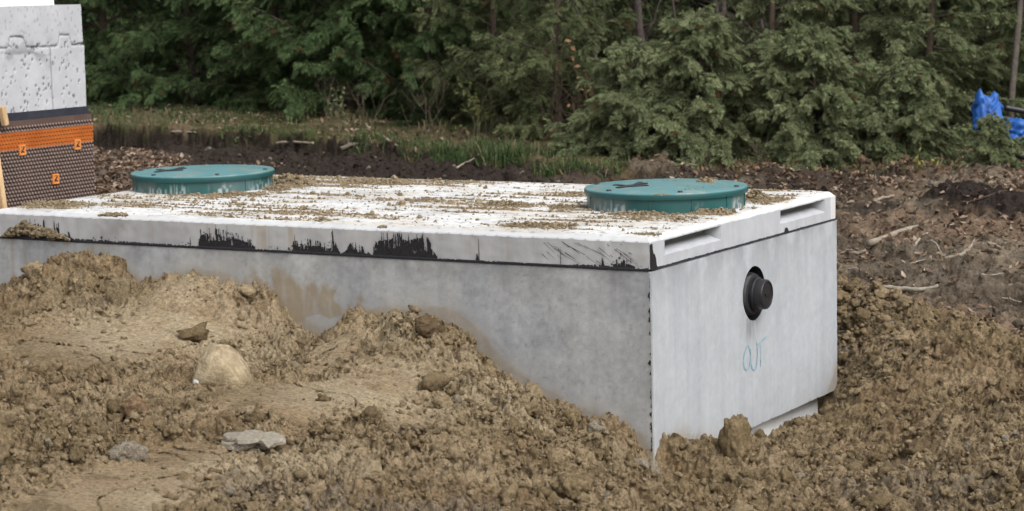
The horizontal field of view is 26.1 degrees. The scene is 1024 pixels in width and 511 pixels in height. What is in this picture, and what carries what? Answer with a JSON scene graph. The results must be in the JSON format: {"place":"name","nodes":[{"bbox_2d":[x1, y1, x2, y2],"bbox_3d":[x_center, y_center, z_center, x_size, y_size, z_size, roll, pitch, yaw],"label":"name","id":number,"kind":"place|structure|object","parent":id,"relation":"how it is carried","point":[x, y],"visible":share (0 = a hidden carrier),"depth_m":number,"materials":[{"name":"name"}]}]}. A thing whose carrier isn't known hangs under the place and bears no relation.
{"place":"outdoors","nodes":[
{"label":"outdoors","id":0,"kind":"place"},
{"bbox_2d":[86,0,1023,334],"bbox_3d":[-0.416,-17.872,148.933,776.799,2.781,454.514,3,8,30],"label":"ground","id":1,"kind":"structure","parent":0,"point":[204,136],"depth_m":13.62,"materials":[{"name":"soil"}]},
{"bbox_2d":[0,160,6,208],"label":"leaning board","id":2,"kind":"object","parent":1,"relation":"on","point":[3,203],"visible":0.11,"depth_m":11.12,"materials":[{"name":"brown wood"}]},
{"bbox_2d":[0,4,95,207],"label":"foundation wall","id":3,"kind":"structure","parent":1,"relation":"on","point":[46,144],"depth_m":11.87,"materials":[{"name":"concrete"}]},
{"bbox_2d":[0,106,8,125],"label":"wooden batten","id":4,"kind":"object","parent":3,"relation":"attached to","point":[4,120],"visible":1,"depth_m":11.54,"materials":[{"name":"brown wood"}]},
{"bbox_2d":[0,0,53,6],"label":"white slab","id":5,"kind":"structure","parent":3,"relation":"on","point":[4,3],"depth_m":11.77,"materials":[{"name":"concrete"}]},
{"bbox_2d":[54,0,184,104],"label":"cedar tree","id":6,"kind":"object","parent":1,"relation":"on","point":[99,38],"visible":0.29,"depth_m":19.30,"materials":[{"name":"green plant"}]},
{"bbox_2d":[171,130,195,132],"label":"fallen branch","id":7,"kind":"object","parent":1,"relation":"on","point":[181,131],"visible":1,"depth_m":16.35,"materials":[{"name":"beige wood"}]},
{"bbox_2d":[84,0,300,111],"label":"cedar tree","id":8,"kind":"object","parent":1,"relation":"on","point":[154,84],"visible":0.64,"depth_m":18.72,"materials":[{"name":"green plant"}]},
{"bbox_2d":[153,0,378,113],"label":"cedar tree","id":9,"kind":"object","parent":1,"relation":"on","point":[247,99],"visible":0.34,"depth_m":18.35,"materials":[{"name":"green plant"}]},
{"bbox_2d":[275,141,313,144],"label":"fallen branch","id":10,"kind":"object","parent":1,"relation":"on","point":[283,142],"visible":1,"depth_m":15.75,"materials":[{"name":"beige wood"}]},
{"bbox_2d":[315,71,348,125],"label":"bare shrub","id":11,"kind":"object","parent":1,"relation":"on","point":[329,100],"visible":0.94,"depth_m":16.74,"materials":[{"name":"brown plant"}]},
{"bbox_2d":[327,86,346,127],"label":"weed plant","id":12,"kind":"object","parent":1,"relation":"on","point":[341,105],"visible":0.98,"depth_m":16.47,"materials":[{"name":"green plant"}]},
{"bbox_2d":[220,0,458,122],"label":"cedar tree","id":13,"kind":"object","parent":1,"relation":"on","point":[304,92],"visible":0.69,"depth_m":17.51,"materials":[{"name":"green plant"}]},
{"bbox_2d":[340,142,358,150],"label":"fallen branch","id":14,"kind":"object","parent":1,"relation":"on","point":[346,146],"visible":0.96,"depth_m":15.53,"materials":[{"name":"beige wood"}]},
{"bbox_2d":[342,69,402,127],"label":"bare shrub","id":15,"kind":"object","parent":1,"relation":"on","point":[363,101],"visible":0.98,"depth_m":16.61,"materials":[{"name":"brown plant"}]},
{"bbox_2d":[0,175,836,458],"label":"septic tank","id":16,"kind":"object","parent":1,"relation":"on","point":[692,329],"visible":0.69,"depth_m":8.84,"materials":[{"name":"concrete"}]},
{"bbox_2d":[1,219,70,241],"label":"mud lump","id":17,"kind":"object","parent":16,"relation":"on","point":[22,227],"visible":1,"depth_m":9.69,"materials":[{"name":"brown soil"}]},
{"bbox_2d":[130,164,274,194],"bbox_3d":[-1.487,-0.374,10.626,0.690,0.103,0.690,3,8,30],"label":"access lid","id":18,"kind":"object","parent":16,"relation":"on","point":[201,179],"visible":0.99,"depth_m":10.38,"materials":[{"name":"green plastic"}]},
{"bbox_2d":[17,169,816,235],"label":"loose soil","id":19,"kind":"structure","parent":16,"relation":"on","point":[283,182],"depth_m":9.64,"materials":[{"name":"brown soil"}]},
{"bbox_2d":[584,178,747,213],"bbox_3d":[0.649,-0.258,9.307,0.690,0.103,0.690,3,8,30],"label":"access lid","id":20,"kind":"object","parent":16,"relation":"on","point":[625,195],"visible":0.95,"depth_m":9.07,"materials":[{"name":"green plastic"}]},
{"bbox_2d":[399,47,451,133],"bbox_3d":[-0.640,-1.198,16.250,0.426,0.743,0.594,-3,7,-11],"label":"bare shrub","id":21,"kind":"object","parent":1,"relation":"on","point":[425,99],"visible":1,"depth_m":16.25,"materials":[{"name":"brown plant"}]},
{"bbox_2d":[317,0,541,129],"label":"cedar tree","id":22,"kind":"object","parent":1,"relation":"on","point":[397,16],"visible":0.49,"depth_m":17.27,"materials":[{"name":"green plant"}]},
{"bbox_2d":[456,158,473,168],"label":"fallen branch","id":23,"kind":"object","parent":1,"relation":"on","point":[460,165],"visible":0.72,"depth_m":14.47,"materials":[{"name":"beige wood"}]},
{"bbox_2d":[451,80,496,140],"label":"weed plant","id":24,"kind":"object","parent":1,"relation":"on","point":[475,108],"visible":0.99,"depth_m":15.97,"materials":[{"name":"green plant"}]},
{"bbox_2d":[436,30,557,138],"bbox_3d":[-0.047,-1.315,16.017,1.001,1.061,0.877,-2,7,-2],"label":"bare shrub","id":25,"kind":"object","parent":1,"relation":"on","point":[496,86],"visible":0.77,"depth_m":16.16,"materials":[{"name":"brown plant"}]},
{"bbox_2d":[402,0,601,134],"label":"cedar tree","id":26,"kind":"object","parent":1,"relation":"on","point":[472,17],"visible":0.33,"depth_m":16.81,"materials":[{"name":"green plant"}]},
{"bbox_2d":[0,249,1023,510],"bbox_3d":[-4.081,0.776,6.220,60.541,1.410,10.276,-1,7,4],"label":"dirt mound","id":27,"kind":"object","parent":1,"relation":"on","point":[220,311],"visible":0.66,"depth_m":8.04,"materials":[{"name":"brown soil"}]},
{"bbox_2d":[0,423,14,448],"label":"clay clod","id":28,"kind":"object","parent":27,"relation":"on","point":[6,435],"visible":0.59,"depth_m":7.01,"materials":[{"name":"brown soil"}]},
{"bbox_2d":[105,277,130,306],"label":"clod","id":29,"kind":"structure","parent":27,"relation":"on","point":[118,290],"depth_m":9.10,"materials":[{"name":"brown soil"}]},
{"bbox_2d":[119,394,151,418],"bbox_3d":[-1.299,0.530,7.602,0.126,0.111,0.110,3,8,30],"label":"clay clod","id":30,"kind":"object","parent":27,"relation":"on","point":[134,403],"visible":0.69,"depth_m":7.56,"materials":[{"name":"brown soil"}]},
{"bbox_2d":[192,343,251,387],"bbox_3d":[-1.063,0.414,8.090,0.217,0.188,0.198,-1,7,1],"label":"boulder","id":31,"kind":"object","parent":27,"relation":"on","point":[220,364],"visible":0.81,"depth_m":8.02,"materials":[{"name":"beige stone"}]},
{"bbox_2d":[239,285,255,298],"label":"stone","id":32,"kind":"object","parent":27,"relation":"on","point":[248,291],"visible":1,"depth_m":9.04,"materials":[{"name":"beige stone"}]},
{"bbox_2d":[221,429,285,451],"bbox_3d":[-0.827,0.590,7.053,0.218,0.052,0.142,-1,7,3],"label":"shale rock","id":33,"kind":"object","parent":27,"relation":"on","point":[247,440],"visible":1,"depth_m":7.02,"materials":[{"name":"grey stone"}]},
{"bbox_2d":[356,460,381,480],"bbox_3d":[-0.446,0.668,6.841,0.086,0.074,0.086,-3,7,-16],"label":"stone","id":34,"kind":"object","parent":27,"relation":"on","point":[368,469],"visible":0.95,"depth_m":6.81,"materials":[{"name":"beige stone"}]},
{"bbox_2d":[414,313,443,337],"bbox_3d":[-0.321,0.277,8.492,0.109,0.109,0.104,-3,7,-12],"label":"clay clod","id":35,"kind":"object","parent":27,"relation":"on","point":[427,325],"visible":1,"depth_m":8.46,"materials":[{"name":"brown soil"}]},
{"bbox_2d":[0,252,1023,510],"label":"dirt clods","id":36,"kind":"object","parent":27,"relation":"on","point":[880,368],"visible":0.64,"depth_m":7.70,"materials":[{"name":"brown soil"}]},
{"bbox_2d":[550,468,591,499],"bbox_3d":[0.197,0.730,7.012,0.137,0.109,0.152,3,8,30],"label":"clay clod","id":37,"kind":"object","parent":27,"relation":"on","point":[569,484],"visible":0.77,"depth_m":6.97,"materials":[{"name":"brown soil"}]},
{"bbox_2d":[561,406,581,428],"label":"clay clod","id":38,"kind":"object","parent":27,"relation":"on","point":[570,414],"visible":0.84,"depth_m":8.23,"materials":[{"name":"brown soil"}]},
{"bbox_2d":[647,456,662,477],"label":"clay clod","id":39,"kind":"object","parent":27,"relation":"on","point":[652,462],"visible":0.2,"depth_m":8.19,"materials":[{"name":"brown soil"}]},
{"bbox_2d":[718,414,751,461],"bbox_3d":[0.829,0.712,8.305,0.114,0.236,0.132,-5,8,-25],"label":"clay clod","id":40,"kind":"object","parent":27,"relation":"on","point":[734,437],"visible":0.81,"depth_m":8.27,"materials":[{"name":"brown soil"}]},
{"bbox_2d":[901,437,933,458],"bbox_3d":[1.514,0.737,8.257,0.122,0.116,0.119,3,8,30],"label":"clay clod","id":41,"kind":"object","parent":27,"relation":"on","point":[923,443],"visible":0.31,"depth_m":8.25,"materials":[{"name":"brown soil"}]},
{"bbox_2d":[54,0,1023,114],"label":"woodland","id":42,"kind":"object","parent":1,"relation":"on","point":[664,10],"visible":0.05,"depth_m":19.00,"materials":[{"name":"green plant"}]},
{"bbox_2d":[446,0,652,140],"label":"cedar tree","id":43,"kind":"object","parent":1,"relation":"on","point":[577,20],"visible":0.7,"depth_m":16.02,"materials":[{"name":"green plant"}]},
{"bbox_2d":[481,15,623,140],"bbox_3d":[0.299,-1.331,15.872,1.066,1.140,0.786,-1,7,0],"label":"bare shrub","id":44,"kind":"object","parent":1,"relation":"on","point":[545,88],"visible":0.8,"depth_m":15.84,"materials":[{"name":"brown plant"}]},
{"bbox_2d":[86,95,1023,179],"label":"grass","id":45,"kind":"structure","parent":1,"relation":"on","point":[510,150],"depth_m":15.14,"materials":[{"name":"green plant"}]},
{"bbox_2d":[86,90,1023,334],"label":"fallen leaves","id":46,"kind":"object","parent":1,"relation":"on","point":[119,166],"depth_m":13.43,"materials":[{"name":"brown plant"}]},
{"bbox_2d":[93,136,1023,335],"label":"dark soil clods","id":47,"kind":"object","parent":1,"relation":"on","point":[996,311],"visible":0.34,"depth_m":13.65,"materials":[{"name":"brown soil"}]},
{"bbox_2d":[536,43,595,144],"bbox_3d":[0.427,-1.123,15.544,0.574,0.835,0.861,3,8,30],"label":"bare shrub","id":48,"kind":"object","parent":1,"relation":"on","point":[564,90],"visible":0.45,"depth_m":15.54,"materials":[{"name":"brown plant"}]},
{"bbox_2d":[564,35,595,110],"bbox_3d":[0.510,-1.163,15.567,0.187,0.915,0.547,3,8,30],"label":"leafy sapling","id":49,"kind":"object","parent":1,"relation":"on","point":[577,66],"visible":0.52,"depth_m":15.49,"materials":[{"name":"green plant"}]},
{"bbox_2d":[571,0,639,125],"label":"bare tree","id":50,"kind":"object","parent":1,"relation":"on","point":[576,9],"visible":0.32,"depth_m":17.51,"materials":[{"name":"brown plant"}]},
{"bbox_2d":[542,35,686,161],"bbox_3d":[0.770,-1.005,14.920,1.010,0.966,1.144,4,9,38],"label":"cedar bush","id":51,"kind":"object","parent":1,"relation":"on","point":[585,138],"visible":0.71,"depth_m":14.79,"materials":[{"name":"green plant"}]},
{"bbox_2d":[633,0,650,68],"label":"bare tree","id":52,"kind":"object","parent":1,"relation":"on","point":[639,25],"visible":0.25,"depth_m":18.12,"materials":[{"name":"brown plant"}]},
{"bbox_2d":[671,0,675,26],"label":"bare tree","id":53,"kind":"object","parent":1,"relation":"on","point":[673,10],"visible":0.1,"depth_m":17.18,"materials":[{"name":"brown plant"}]},
{"bbox_2d":[607,0,767,60],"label":"bare tree","id":54,"kind":"object","parent":1,"relation":"on","point":[760,22],"visible":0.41,"depth_m":17.74,"materials":[{"name":"brown plant"}]},
{"bbox_2d":[692,129,712,165],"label":"bare shrub","id":55,"kind":"object","parent":1,"relation":"on","point":[706,151],"visible":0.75,"depth_m":14.36,"materials":[{"name":"brown plant"}]},
{"bbox_2d":[595,3,812,169],"bbox_3d":[1.252,-1.077,14.803,1.291,1.234,1.462,-7,9,-36],"label":"cedar bush","id":56,"kind":"object","parent":1,"relation":"on","point":[698,32],"visible":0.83,"depth_m":14.63,"materials":[{"name":"green plant"}]},
{"bbox_2d":[715,0,725,18],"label":"bare tree","id":57,"kind":"object","parent":1,"relation":"on","point":[723,11],"visible":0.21,"depth_m":18.34,"materials":[{"name":"brown plant"}]},
{"bbox_2d":[742,138,771,164],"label":"bare shrub","id":58,"kind":"object","parent":1,"relation":"on","point":[758,163],"visible":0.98,"depth_m":14.25,"materials":[{"name":"brown plant"}]},
{"bbox_2d":[705,0,812,61],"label":"bare tree","id":59,"kind":"object","parent":1,"relation":"on","point":[777,22],"visible":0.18,"depth_m":16.97,"materials":[{"name":"brown plant"}]},
{"bbox_2d":[663,0,875,157],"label":"cedar tree","id":60,"kind":"object","parent":1,"relation":"on","point":[771,35],"visible":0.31,"depth_m":14.80,"materials":[{"name":"green plant"}]},
{"bbox_2d":[733,26,900,171],"bbox_3d":[2.027,-1.000,14.628,1.122,1.073,1.271,-1,7,6],"label":"cedar bush","id":61,"kind":"object","parent":1,"relation":"on","point":[798,141],"visible":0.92,"depth_m":14.43,"materials":[{"name":"green plant"}]},
{"bbox_2d":[845,249,866,254],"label":"fallen branch","id":62,"kind":"object","parent":1,"relation":"on","point":[858,252],"visible":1,"depth_m":11.65,"materials":[{"name":"beige wood"}]},
{"bbox_2d":[756,0,1000,162],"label":"cedar tree","id":63,"kind":"object","parent":1,"relation":"on","point":[859,53],"visible":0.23,"depth_m":15.02,"materials":[{"name":"green plant"}]},
{"bbox_2d":[872,194,894,201],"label":"fallen branch","id":64,"kind":"object","parent":1,"relation":"on","point":[882,197],"visible":0.93,"depth_m":12.88,"materials":[{"name":"beige wood"}]},
{"bbox_2d":[882,284,938,291],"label":"fallen branch","id":65,"kind":"object","parent":1,"relation":"on","point":[913,289],"visible":0.76,"depth_m":10.95,"materials":[{"name":"beige wood"}]},
{"bbox_2d":[846,54,978,168],"bbox_3d":[2.554,-0.912,14.552,0.985,0.831,0.870,-3,7,-12],"label":"cedar bush","id":66,"kind":"object","parent":1,"relation":"on","point":[910,134],"visible":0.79,"depth_m":14.39,"materials":[{"name":"green plant"}]},
{"bbox_2d":[814,0,1023,149],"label":"cedar tree","id":67,"kind":"object","parent":1,"relation":"on","point":[939,40],"visible":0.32,"depth_m":15.15,"materials":[{"name":"green plant"}]},
{"bbox_2d":[912,147,938,167],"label":"weed plant","id":68,"kind":"object","parent":1,"relation":"on","point":[920,163],"visible":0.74,"depth_m":13.94,"materials":[{"name":"green plant"}]},
{"bbox_2d":[923,198,942,206],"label":"fallen branch","id":69,"kind":"object","parent":1,"relation":"on","point":[930,203],"visible":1,"depth_m":12.29,"materials":[{"name":"wood"}]},
{"bbox_2d":[913,223,953,245],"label":"fallen branch","id":70,"kind":"object","parent":1,"relation":"on","point":[917,241],"visible":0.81,"depth_m":11.63,"materials":[{"name":"beige wood"}]},
{"bbox_2d":[877,0,1023,137],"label":"cedar tree","id":71,"kind":"object","parent":1,"relation":"on","point":[981,28],"visible":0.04,"depth_m":16.00,"materials":[{"name":"green plant"}]},
{"bbox_2d":[943,238,974,258],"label":"fallen branch","id":72,"kind":"object","parent":1,"relation":"on","point":[963,253],"visible":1,"depth_m":11.15,"materials":[{"name":"beige wood"}]},
{"bbox_2d":[934,0,1023,136],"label":"cedar tree","id":73,"kind":"object","parent":1,"relation":"on","point":[1009,33],"visible":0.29,"depth_m":15.62,"materials":[{"name":"green plant"}]},
{"bbox_2d":[960,190,1006,203],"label":"fallen branch","id":74,"kind":"object","parent":1,"relation":"on","point":[979,198],"visible":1,"depth_m":12.13,"materials":[{"name":"wood"}]},
{"bbox_2d":[953,111,1023,170],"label":"cedar bush","id":75,"kind":"object","parent":1,"relation":"on","point":[999,148],"visible":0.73,"depth_m":13.77,"materials":[{"name":"green plant"}]},
{"bbox_2d":[970,89,1023,145],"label":"blue tarp","id":76,"kind":"object","parent":1,"relation":"on","point":[983,105],"visible":0.48,"depth_m":14.05,"materials":[{"name":"blue plastic"}]},
{"bbox_2d":[1002,297,1021,301],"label":"dry twig","id":77,"kind":"object","parent":1,"relation":"on","point":[1007,298],"visible":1,"depth_m":10.62,"materials":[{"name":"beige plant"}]},
{"bbox_2d":[1004,104,1023,113],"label":"black pipe","id":78,"kind":"object","parent":1,"relation":"on","point":[1015,109],"visible":0.99,"depth_m":14.38,"materials":[{"name":"plastic"}]},
{"bbox_2d":[1007,0,1022,117],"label":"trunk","id":79,"kind":"object","parent":1,"relation":"on","point":[1014,65],"visible":0.53,"depth_m":15.08,"materials":[{"name":"brown plant"}]},
{"bbox_2d":[1013,153,1023,159],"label":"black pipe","id":80,"kind":"object","parent":1,"relation":"on","point":[1017,155],"visible":0.43,"depth_m":13.88,"materials":[{"name":"plastic"}]}
]}

